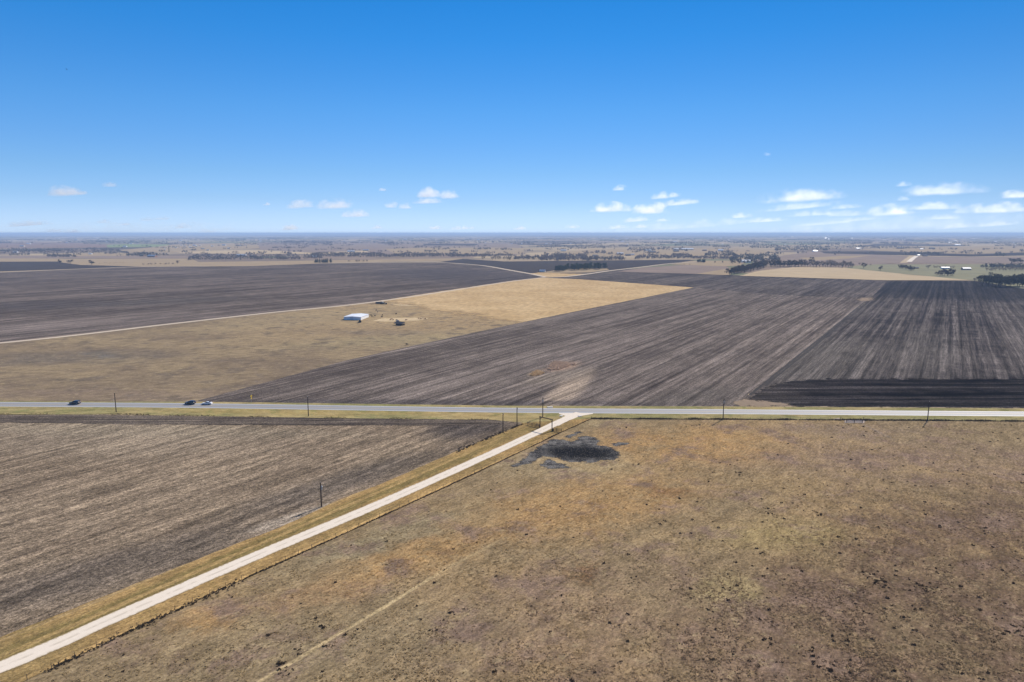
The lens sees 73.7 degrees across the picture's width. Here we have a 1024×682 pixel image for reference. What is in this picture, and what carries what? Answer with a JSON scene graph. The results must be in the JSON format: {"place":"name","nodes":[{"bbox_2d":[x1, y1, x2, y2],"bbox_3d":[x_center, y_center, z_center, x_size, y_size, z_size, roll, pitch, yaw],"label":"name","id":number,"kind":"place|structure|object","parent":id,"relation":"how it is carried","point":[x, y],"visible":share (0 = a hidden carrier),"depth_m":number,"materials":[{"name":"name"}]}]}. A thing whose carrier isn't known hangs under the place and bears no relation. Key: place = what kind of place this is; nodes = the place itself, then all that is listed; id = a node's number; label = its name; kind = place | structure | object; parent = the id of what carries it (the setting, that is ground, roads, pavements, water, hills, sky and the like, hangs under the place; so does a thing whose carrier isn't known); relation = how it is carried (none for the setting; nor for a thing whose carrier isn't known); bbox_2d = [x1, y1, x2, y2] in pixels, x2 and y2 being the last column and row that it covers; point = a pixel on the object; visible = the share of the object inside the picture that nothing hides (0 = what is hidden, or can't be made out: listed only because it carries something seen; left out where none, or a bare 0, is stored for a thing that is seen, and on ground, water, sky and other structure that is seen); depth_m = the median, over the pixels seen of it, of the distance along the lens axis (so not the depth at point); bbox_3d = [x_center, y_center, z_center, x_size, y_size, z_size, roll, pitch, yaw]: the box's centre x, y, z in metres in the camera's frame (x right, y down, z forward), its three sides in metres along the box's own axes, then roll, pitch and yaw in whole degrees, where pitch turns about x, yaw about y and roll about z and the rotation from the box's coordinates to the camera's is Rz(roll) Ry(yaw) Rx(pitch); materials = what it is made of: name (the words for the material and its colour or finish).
{"place":"outdoors","nodes":[
{"label":"outdoors","id":0,"kind":"place"},
{"bbox_2d":[0,242,107,247],"bbox_3d":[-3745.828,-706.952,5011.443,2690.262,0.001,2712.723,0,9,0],"label":"reddish field","id":1,"kind":"structure","parent":0,"point":[49,245],"depth_m":4690.08,"materials":[{"name":"soil"}]},
{"bbox_2d":[0,261,140,270],"bbox_3d":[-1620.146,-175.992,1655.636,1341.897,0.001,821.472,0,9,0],"label":"slate field","id":2,"kind":"structure","parent":0,"point":[24,266],"depth_m":1751.23,"materials":[{"name":"soil"}]},
{"bbox_2d":[16,266,147,271],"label":"farm track","id":3,"kind":"structure","parent":0,"point":[85,268],"depth_m":1641.28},
{"bbox_2d":[0,255,187,258],"bbox_3d":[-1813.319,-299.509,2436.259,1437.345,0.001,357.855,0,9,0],"label":"mauve field","id":4,"kind":"structure","parent":0,"point":[21,256],"depth_m":2393.99,"materials":[{"name":"soil"}]},
{"bbox_2d":[62,253,164,255],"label":"tan field","id":5,"kind":"structure","parent":0,"point":[102,254],"depth_m":2727.39,"materials":[{"name":"beige plant"}]},
{"bbox_2d":[106,244,169,246],"bbox_3d":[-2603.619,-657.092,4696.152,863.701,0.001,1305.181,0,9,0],"label":"green field","id":6,"kind":"structure","parent":0,"point":[138,245],"depth_m":4688.98,"materials":[{"name":"plant"}]},
{"bbox_2d":[122,243,258,251],"bbox_3d":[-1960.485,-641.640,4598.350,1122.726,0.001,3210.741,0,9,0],"label":"tan field","id":7,"kind":"structure","parent":0,"point":[214,246],"depth_m":4041.25,"materials":[{"name":"beige plant"}]},
{"bbox_2d":[0,258,461,266],"bbox_3d":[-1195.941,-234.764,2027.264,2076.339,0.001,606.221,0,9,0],"label":"tan field","id":8,"kind":"structure","parent":0,"point":[185,262],"depth_m":1989.16,"materials":[{"name":"soil"}]},
{"bbox_2d":[179,250,308,253],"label":"pale field","id":9,"kind":"structure","parent":0,"point":[233,251],"depth_m":3004.30,"materials":[{"name":"beige plant"}]},
{"bbox_2d":[0,414,506,425],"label":"headland","id":10,"kind":"structure","parent":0,"point":[94,419],"depth_m":313.15,"materials":[{"name":"soil"}]},
{"bbox_2d":[1,413,486,419],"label":"fence weeds","id":11,"kind":"object","parent":10,"relation":"on","point":[211,415],"visible":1,"depth_m":321.57,"materials":[{"name":"brown plant"}]},
{"bbox_2d":[0,414,520,636],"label":"stubble field","id":12,"kind":"structure","parent":0,"point":[90,512],"depth_m":230.73,"materials":[{"name":"soil"}]},
{"bbox_2d":[320,482,322,506],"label":"utility pole","id":13,"kind":"object","parent":12,"relation":"on","point":[321,487],"visible":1,"depth_m":213.75,"materials":[{"name":"brown wood"}]},
{"bbox_2d":[456,424,522,452],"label":"fence weeds","id":14,"kind":"object","parent":12,"relation":"on","point":[486,438],"visible":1,"depth_m":285.29,"materials":[{"name":"brown plant"}]},
{"bbox_2d":[0,262,539,341],"bbox_3d":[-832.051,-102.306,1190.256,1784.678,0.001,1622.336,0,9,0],"label":"ploughed field","id":15,"kind":"structure","parent":0,"point":[36,304],"depth_m":1021.00,"materials":[{"name":"soil"}]},
{"bbox_2d":[0,277,546,342],"bbox_3d":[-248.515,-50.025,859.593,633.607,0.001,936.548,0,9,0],"label":"farm track","id":16,"kind":"structure","parent":0,"point":[245,315],"depth_m":694.51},
{"bbox_2d":[0,412,578,672],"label":"gravel drive","id":17,"kind":"structure","parent":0,"point":[38,651],"depth_m":175.46,"materials":[{"name":"beige gravel"}]},
{"bbox_2d":[0,418,589,681],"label":"mown verge","id":18,"kind":"structure","parent":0,"point":[29,637],"depth_m":177.18,"materials":[{"name":"brown plant"}]},
{"bbox_2d":[14,416,591,681],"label":"wire fence","id":19,"kind":"object","parent":18,"relation":"on","point":[273,563],"visible":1,"depth_m":172.03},
{"bbox_2d":[245,419,589,577],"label":"fence weeds","id":20,"kind":"object","parent":18,"relation":"on","point":[269,567],"visible":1,"depth_m":215.50,"materials":[{"name":"brown plant"}]},
{"bbox_2d":[279,251,367,253],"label":"pale field","id":21,"kind":"structure","parent":0,"point":[326,252],"depth_m":3002.88,"materials":[{"name":"beige plant"}]},
{"bbox_2d":[344,313,368,319],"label":"barn","id":22,"kind":"structure","parent":0,"point":[359,316],"depth_m":676.25,"materials":[{"name":"white metal"}]},
{"bbox_2d":[258,242,528,254],"bbox_3d":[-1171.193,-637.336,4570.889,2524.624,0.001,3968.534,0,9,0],"label":"mauve field","id":23,"kind":"structure","parent":0,"point":[372,247],"depth_m":4338.56,"materials":[{"name":"soil"}]},
{"bbox_2d":[372,317,428,321],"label":"bare sand","id":24,"kind":"structure","parent":0,"point":[391,320],"depth_m":678.68,"materials":[{"name":"beige sand"}]},
{"bbox_2d":[347,262,545,276],"bbox_3d":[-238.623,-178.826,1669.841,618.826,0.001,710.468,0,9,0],"label":"farm track","id":25,"kind":"structure","parent":0,"point":[488,266],"depth_m":1641.28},
{"bbox_2d":[423,244,477,244],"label":"slate field","id":26,"kind":"structure","parent":0,"point":[450,244],"depth_m":5089.52,"materials":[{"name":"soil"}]},
{"bbox_2d":[386,247,528,254],"bbox_3d":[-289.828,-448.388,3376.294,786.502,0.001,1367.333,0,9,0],"label":"tan field","id":27,"kind":"structure","parent":0,"point":[480,251],"depth_m":3345.28,"materials":[{"name":"beige plant"}]},
{"bbox_2d":[0,234,1023,422],"bbox_3d":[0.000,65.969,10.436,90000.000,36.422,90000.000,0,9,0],"label":"ground","id":28,"kind":"structure","parent":0,"point":[538,250],"depth_m":6184.32,"materials":[{"name":"brown soil"}]},
{"bbox_2d":[47,253,75,256],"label":"woodland","id":29,"kind":"object","parent":28,"relation":"on","point":[57,254],"visible":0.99,"depth_m":2439.79,"materials":[{"name":"plant"}]},
{"bbox_2d":[0,248,128,253],"bbox_3d":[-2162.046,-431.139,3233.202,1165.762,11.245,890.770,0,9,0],"label":"woodland","id":30,"kind":"object","parent":28,"relation":"on","point":[49,251],"visible":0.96,"depth_m":3169.14,"materials":[{"name":"green plant"}]},
{"bbox_2d":[126,251,158,255],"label":"woodland","id":31,"kind":"object","parent":28,"relation":"on","point":[142,253],"visible":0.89,"depth_m":2592.30,"materials":[{"name":"plant"}]},
{"bbox_2d":[188,253,322,259],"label":"woodland","id":32,"kind":"object","parent":28,"relation":"on","point":[233,256],"visible":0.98,"depth_m":2310.56,"materials":[{"name":"green plant"}]},
{"bbox_2d":[0,301,519,400],"bbox_3d":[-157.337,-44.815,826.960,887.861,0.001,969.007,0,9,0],"label":"cattle pasture","id":33,"kind":"structure","parent":28,"relation":"on","point":[196,361],"depth_m":495.51,"materials":[{"name":"brown plant"}]},
{"bbox_2d":[394,321,404,325],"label":"lean to shed","id":34,"kind":"object","parent":33,"relation":"on","point":[399,323],"visible":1,"depth_m":636.10,"materials":[{"name":"black metal"}]},
{"bbox_2d":[243,240,490,249],"bbox_3d":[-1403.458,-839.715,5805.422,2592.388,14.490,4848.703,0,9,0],"label":"woodland","id":35,"kind":"object","parent":28,"relation":"on","point":[350,242],"visible":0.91,"depth_m":5147.60,"materials":[{"name":"green plant"}]},
{"bbox_2d":[310,251,514,256],"bbox_3d":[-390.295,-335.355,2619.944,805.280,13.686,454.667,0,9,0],"label":"woodland","id":36,"kind":"object","parent":28,"relation":"on","point":[341,254],"visible":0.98,"depth_m":2521.90,"materials":[{"name":"green plant"}]},
{"bbox_2d":[0,234,1022,243],"bbox_3d":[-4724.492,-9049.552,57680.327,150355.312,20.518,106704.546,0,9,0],"label":"woodland","id":37,"kind":"object","parent":28,"relation":"on","point":[503,239],"visible":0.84,"depth_m":8045.32,"materials":[{"name":"green plant"}]},
{"bbox_2d":[0,402,1023,415],"bbox_3d":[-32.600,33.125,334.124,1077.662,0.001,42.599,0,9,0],"label":"highway","id":38,"kind":"structure","parent":28,"relation":"on","point":[627,411],"depth_m":332.57,"materials":[{"name":"grey asphalt"}]},
{"bbox_2d":[69,400,80,403],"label":"car","id":39,"kind":"object","parent":38,"relation":"on","point":[76,402],"visible":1,"depth_m":342.17,"materials":[{"name":"black paint"}]},
{"bbox_2d":[185,400,195,404],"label":"car","id":40,"kind":"object","parent":38,"relation":"on","point":[192,402],"visible":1,"depth_m":341.87,"materials":[{"name":"black paint"}]},
{"bbox_2d":[12,402,988,411],"bbox_3d":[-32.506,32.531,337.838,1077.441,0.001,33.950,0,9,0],"label":"edge line","id":41,"kind":"object","parent":38,"relation":"on","point":[531,408],"visible":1,"depth_m":334.44,"materials":[{"name":"paint"}]},
{"bbox_2d":[38,404,985,413],"bbox_3d":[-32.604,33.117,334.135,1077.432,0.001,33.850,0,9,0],"label":"line","id":42,"kind":"object","parent":38,"relation":"on","point":[538,410],"visible":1,"depth_m":330.67,"materials":[{"name":"yellow paint"}]},
{"bbox_2d":[49,406,984,415],"bbox_3d":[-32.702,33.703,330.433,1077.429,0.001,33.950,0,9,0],"label":"edge line","id":43,"kind":"object","parent":38,"relation":"on","point":[534,412],"visible":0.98,"depth_m":326.99,"materials":[{"name":"paint"}]},
{"bbox_2d":[7,240,1023,255],"bbox_3d":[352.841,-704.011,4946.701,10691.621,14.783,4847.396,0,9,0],"label":"scattered trees","id":44,"kind":"object","parent":28,"relation":"on","point":[586,251],"visible":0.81,"depth_m":3178.50,"materials":[{"name":"green plant"}]},
{"bbox_2d":[536,416,553,430],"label":"ranch gate","id":45,"kind":"structure","parent":28,"relation":"on","point":[547,418],"depth_m":297.34,"materials":[{"name":"metal"}]},
{"bbox_2d":[513,252,624,260],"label":"woodland","id":46,"kind":"object","parent":28,"relation":"on","point":[583,256],"visible":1,"depth_m":2198.08,"materials":[{"name":"green plant"}]},
{"bbox_2d":[537,243,663,248],"bbox_3d":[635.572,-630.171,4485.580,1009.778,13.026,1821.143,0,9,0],"label":"woodland","id":47,"kind":"object","parent":28,"relation":"on","point":[596,246],"visible":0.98,"depth_m":4204.59,"materials":[{"name":"green plant"}]},
{"bbox_2d":[595,246,687,253],"bbox_3d":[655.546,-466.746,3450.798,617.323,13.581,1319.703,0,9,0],"label":"woodland","id":48,"kind":"object","parent":28,"relation":"on","point":[663,248],"visible":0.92,"depth_m":3430.71,"materials":[{"name":"green plant"}]},
{"bbox_2d":[634,252,736,258],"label":"woodland","id":49,"kind":"object","parent":28,"relation":"on","point":[674,255],"visible":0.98,"depth_m":2300.59,"materials":[{"name":"green plant"}]},
{"bbox_2d":[675,243,780,260],"bbox_3d":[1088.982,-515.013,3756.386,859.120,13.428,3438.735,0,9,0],"label":"woodland","id":50,"kind":"object","parent":28,"relation":"on","point":[760,256],"visible":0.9,"depth_m":2450.02,"materials":[{"name":"green plant"}]},
{"bbox_2d":[750,243,839,250],"bbox_3d":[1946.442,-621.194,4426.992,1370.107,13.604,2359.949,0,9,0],"label":"woodland","id":51,"kind":"object","parent":28,"relation":"on","point":[783,248],"visible":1,"depth_m":3862.82,"materials":[{"name":"green plant"}]},
{"bbox_2d":[825,241,1023,248],"bbox_3d":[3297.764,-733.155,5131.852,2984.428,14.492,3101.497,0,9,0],"label":"woodland","id":52,"kind":"object","parent":28,"relation":"on","point":[890,246],"visible":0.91,"depth_m":4216.35,"materials":[{"name":"green plant"}]},
{"bbox_2d":[910,251,1023,267],"bbox_3d":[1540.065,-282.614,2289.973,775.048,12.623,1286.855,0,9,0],"label":"woodland","id":53,"kind":"object","parent":28,"relation":"on","point":[995,264],"visible":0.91,"depth_m":1711.42,"materials":[{"name":"green plant"}]},
{"bbox_2d":[0,401,1023,422],"bbox_3d":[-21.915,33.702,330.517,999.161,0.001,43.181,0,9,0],"label":"roadside grass","id":54,"kind":"structure","parent":0,"point":[500,416],"depth_m":327.04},
{"bbox_2d":[844,420,864,422],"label":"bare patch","id":55,"kind":"object","parent":54,"relation":"on","point":[855,421],"visible":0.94,"depth_m":309.75,"materials":[{"name":"soil"}]},
{"bbox_2d":[0,0,1023,234],"label":"sky","id":56,"kind":"structure","parent":0,"point":[906,117],"materials":[{"name":"blue"}]},
{"bbox_2d":[24,419,1023,681],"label":"pasture","id":57,"kind":"structure","parent":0,"point":[198,621],"depth_m":172.01,"materials":[{"name":"brown plant"}]},
{"bbox_2d":[40,578,245,672],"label":"fence weeds","id":58,"kind":"object","parent":57,"relation":"on","point":[140,624],"visible":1,"depth_m":149.78,"materials":[{"name":"brown plant"}]},
{"bbox_2d":[53,424,1023,681],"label":"dark weeds","id":59,"kind":"object","parent":57,"relation":"on","point":[737,586],"visible":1,"depth_m":159.84,"materials":[{"name":"brown plant"}]},
{"bbox_2d":[539,459,572,468],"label":"mud patch","id":60,"kind":"object","parent":57,"relation":"on","point":[549,463],"visible":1,"depth_m":252.62,"materials":[{"name":"grey soil"}]},
{"bbox_2d":[511,436,619,466],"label":"pond bed","id":61,"kind":"object","parent":57,"relation":"in","point":[587,449],"visible":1,"depth_m":268.81,"materials":[{"name":"grey soil"}]},
{"bbox_2d":[565,431,581,437],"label":"mud patch","id":62,"kind":"object","parent":61,"relation":"on","point":[570,436],"visible":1,"depth_m":290.05,"materials":[{"name":"grey soil"}]},
{"bbox_2d":[611,442,628,445],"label":"mud patch","id":63,"kind":"object","parent":57,"relation":"on","point":[618,443],"visible":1,"depth_m":279.02,"materials":[{"name":"grey soil"}]},
{"bbox_2d":[601,416,830,419],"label":"wire fence","id":64,"kind":"object","parent":57,"relation":"on","point":[730,417],"visible":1,"depth_m":315.06,"materials":[{"name":"metal"}]},
{"bbox_2d":[592,417,1023,421],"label":"fence weeds","id":65,"kind":"object","parent":57,"relation":"on","point":[718,418],"visible":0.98,"depth_m":314.33,"materials":[{"name":"brown plant"}]},
{"bbox_2d":[840,417,863,422],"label":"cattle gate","id":66,"kind":"structure","parent":57,"relation":"on","point":[854,420],"depth_m":309.79,"materials":[{"name":"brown metal"}]},
{"bbox_2d":[198,287,863,405],"bbox_3d":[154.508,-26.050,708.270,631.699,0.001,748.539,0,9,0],"label":"ploughed field","id":67,"kind":"structure","parent":0,"point":[693,346],"depth_m":464.11,"materials":[{"name":"soil"}]},
{"bbox_2d":[530,370,544,375],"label":"reed patch","id":68,"kind":"object","parent":67,"relation":"on","point":[536,372],"visible":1,"depth_m":416.03,"materials":[{"name":"plant"}]},
{"bbox_2d":[547,360,575,369],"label":"dirt patch","id":69,"kind":"object","parent":67,"relation":"on","point":[555,365],"visible":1,"depth_m":440.88,"materials":[{"name":"brown soil"}]},
{"bbox_2d":[749,301,865,394],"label":"dead furrow","id":70,"kind":"structure","parent":67,"relation":"on","point":[772,376],"depth_m":475.35,"materials":[{"name":"black soil"}]},
{"bbox_2d":[387,272,692,322],"bbox_3d":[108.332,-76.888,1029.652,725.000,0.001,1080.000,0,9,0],"label":"golden field","id":71,"kind":"structure","parent":0,"point":[530,299],"depth_m":910.30,"materials":[{"name":"beige plant"}]},
{"bbox_2d":[443,259,693,272],"bbox_3d":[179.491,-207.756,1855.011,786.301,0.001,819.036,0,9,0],"label":"slate field","id":72,"kind":"structure","parent":0,"point":[530,266],"depth_m":1918.50,"materials":[{"name":"soil"}]},
{"bbox_2d":[556,413,592,425],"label":"drive apron","id":73,"kind":"object","parent":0,"point":[568,417],"visible":1,"depth_m":319.82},
{"bbox_2d":[547,268,608,272],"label":"field","id":74,"kind":"structure","parent":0,"point":[579,270],"depth_m":1560.01,"materials":[{"name":"grey soil"}]},
{"bbox_2d":[570,263,577,269],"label":"evergreen","id":75,"kind":"object","parent":74,"relation":"on","point":[574,266],"visible":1,"depth_m":1565.42,"materials":[{"name":"green plant"}]},
{"bbox_2d":[583,263,589,269],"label":"evergreen","id":76,"kind":"object","parent":74,"relation":"on","point":[587,265],"visible":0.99,"depth_m":1579.32,"materials":[{"name":"green plant"}]},
{"bbox_2d":[564,262,685,276],"bbox_3d":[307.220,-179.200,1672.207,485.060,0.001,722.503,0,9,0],"label":"farm track","id":77,"kind":"structure","parent":0,"point":[619,269],"depth_m":1596.31,"materials":[{"name":"beige soil"}]},
{"bbox_2d":[556,248,779,255],"bbox_3d":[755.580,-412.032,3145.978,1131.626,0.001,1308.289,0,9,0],"label":"tan field","id":78,"kind":"structure","parent":0,"point":[699,252],"depth_m":3161.47,"materials":[{"name":"beige plant"}]},
{"bbox_2d":[617,265,728,273],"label":"mauve field","id":79,"kind":"structure","parent":0,"point":[690,269],"depth_m":1601.99,"materials":[{"name":"soil"}]},
{"bbox_2d":[675,260,745,265],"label":"tan field","id":80,"kind":"structure","parent":0,"point":[718,263],"depth_m":1916.68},
{"bbox_2d":[698,269,730,274],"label":"pale field","id":81,"kind":"structure","parent":0,"point":[719,272],"depth_m":1479.62,"materials":[{"name":"beige plant"}]},
{"bbox_2d":[553,272,887,297],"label":"upland field","id":82,"kind":"structure","parent":0,"point":[829,287],"depth_m":1186.01,"materials":[{"name":"soil"}]},
{"bbox_2d":[753,251,908,265],"bbox_3d":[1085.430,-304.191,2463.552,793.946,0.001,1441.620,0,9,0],"label":"mauve field","id":83,"kind":"structure","parent":0,"point":[871,259],"depth_m":2290.34,"materials":[{"name":"soil"}]},
{"bbox_2d":[802,255,869,260],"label":"tan field","id":84,"kind":"structure","parent":0,"point":[830,258],"depth_m":2383.26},
{"bbox_2d":[741,266,963,279],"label":"field","id":85,"kind":"structure","parent":0,"point":[825,272],"depth_m":1407.98,"materials":[{"name":"beige plant"}]},
{"bbox_2d":[739,280,1023,407],"bbox_3d":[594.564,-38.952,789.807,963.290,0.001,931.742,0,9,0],"label":"black field","id":86,"kind":"structure","parent":0,"point":[912,329],"depth_m":556.48,"materials":[{"name":"soil"}]},
{"bbox_2d":[764,303,867,385],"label":"dead furrow","id":87,"kind":"structure","parent":86,"relation":"on","point":[786,368],"depth_m":493.34,"materials":[{"name":"black soil"}]},
{"bbox_2d":[856,297,872,300],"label":"bare patch","id":88,"kind":"object","parent":86,"relation":"on","point":[866,299],"visible":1,"depth_m":882.71,"materials":[{"name":"brown soil"}]},
{"bbox_2d":[749,378,1023,407],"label":"headland","id":89,"kind":"structure","parent":86,"relation":"attached to","point":[960,393],"depth_m":365.78,"materials":[{"name":"soil"}]},
{"bbox_2d":[732,399,791,406],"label":"bare patch","id":90,"kind":"object","parent":89,"relation":"on","point":[744,402],"visible":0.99,"depth_m":344.31,"materials":[{"name":"brown soil"}]},
{"bbox_2d":[976,275,990,285],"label":"oak","id":91,"kind":"object","parent":86,"relation":"on","point":[984,278],"visible":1,"depth_m":1111.24,"materials":[{"name":"green plant"}]},
{"bbox_2d":[994,275,1008,286],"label":"oak","id":92,"kind":"object","parent":86,"relation":"on","point":[999,281],"visible":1,"depth_m":1083.05,"materials":[{"name":"green plant"}]},
{"bbox_2d":[1000,277,1012,284],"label":"oak","id":93,"kind":"object","parent":86,"relation":"on","point":[1007,279],"visible":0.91,"depth_m":1086.40,"materials":[{"name":"green plant"}]},
{"bbox_2d":[1008,276,1016,285],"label":"oak","id":94,"kind":"object","parent":86,"relation":"on","point":[1014,278],"visible":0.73,"depth_m":1093.62,"materials":[{"name":"green plant"}]},
{"bbox_2d":[900,255,913,262],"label":"tan field","id":95,"kind":"structure","parent":0,"point":[905,260],"depth_m":2201.31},
{"bbox_2d":[820,251,1023,255],"bbox_3d":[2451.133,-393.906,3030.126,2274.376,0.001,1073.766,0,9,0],"label":"slate field","id":96,"kind":"structure","parent":0,"point":[896,253],"depth_m":2846.28,"materials":[{"name":"soil"}]},
{"bbox_2d":[847,264,1023,288],"bbox_3d":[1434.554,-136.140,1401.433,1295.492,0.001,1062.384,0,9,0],"label":"sage field","id":97,"kind":"structure","parent":0,"point":[976,270],"depth_m":1557.79,"materials":[{"name":"green plant"}]},
{"bbox_2d":[961,267,971,269],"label":"shed","id":98,"kind":"structure","parent":97,"relation":"on","point":[966,268],"depth_m":1582.98,"materials":[{"name":"metal"}]},
{"bbox_2d":[1013,276,1023,286],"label":"oak","id":99,"kind":"object","parent":97,"relation":"on","point":[1017,281],"visible":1,"depth_m":1088.24,"materials":[{"name":"green plant"}]},
{"bbox_2d":[859,245,1023,253],"bbox_3d":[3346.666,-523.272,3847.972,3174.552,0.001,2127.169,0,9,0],"label":"tan field","id":100,"kind":"structure","parent":0,"point":[1004,249],"depth_m":3537.14,"materials":[{"name":"beige plant"}]},
{"bbox_2d":[907,257,1023,263],"bbox_3d":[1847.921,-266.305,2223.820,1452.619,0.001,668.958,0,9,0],"label":"mauve field","id":101,"kind":"structure","parent":0,"point":[993,260],"depth_m":2122.77,"materials":[{"name":"soil"}]}
]}

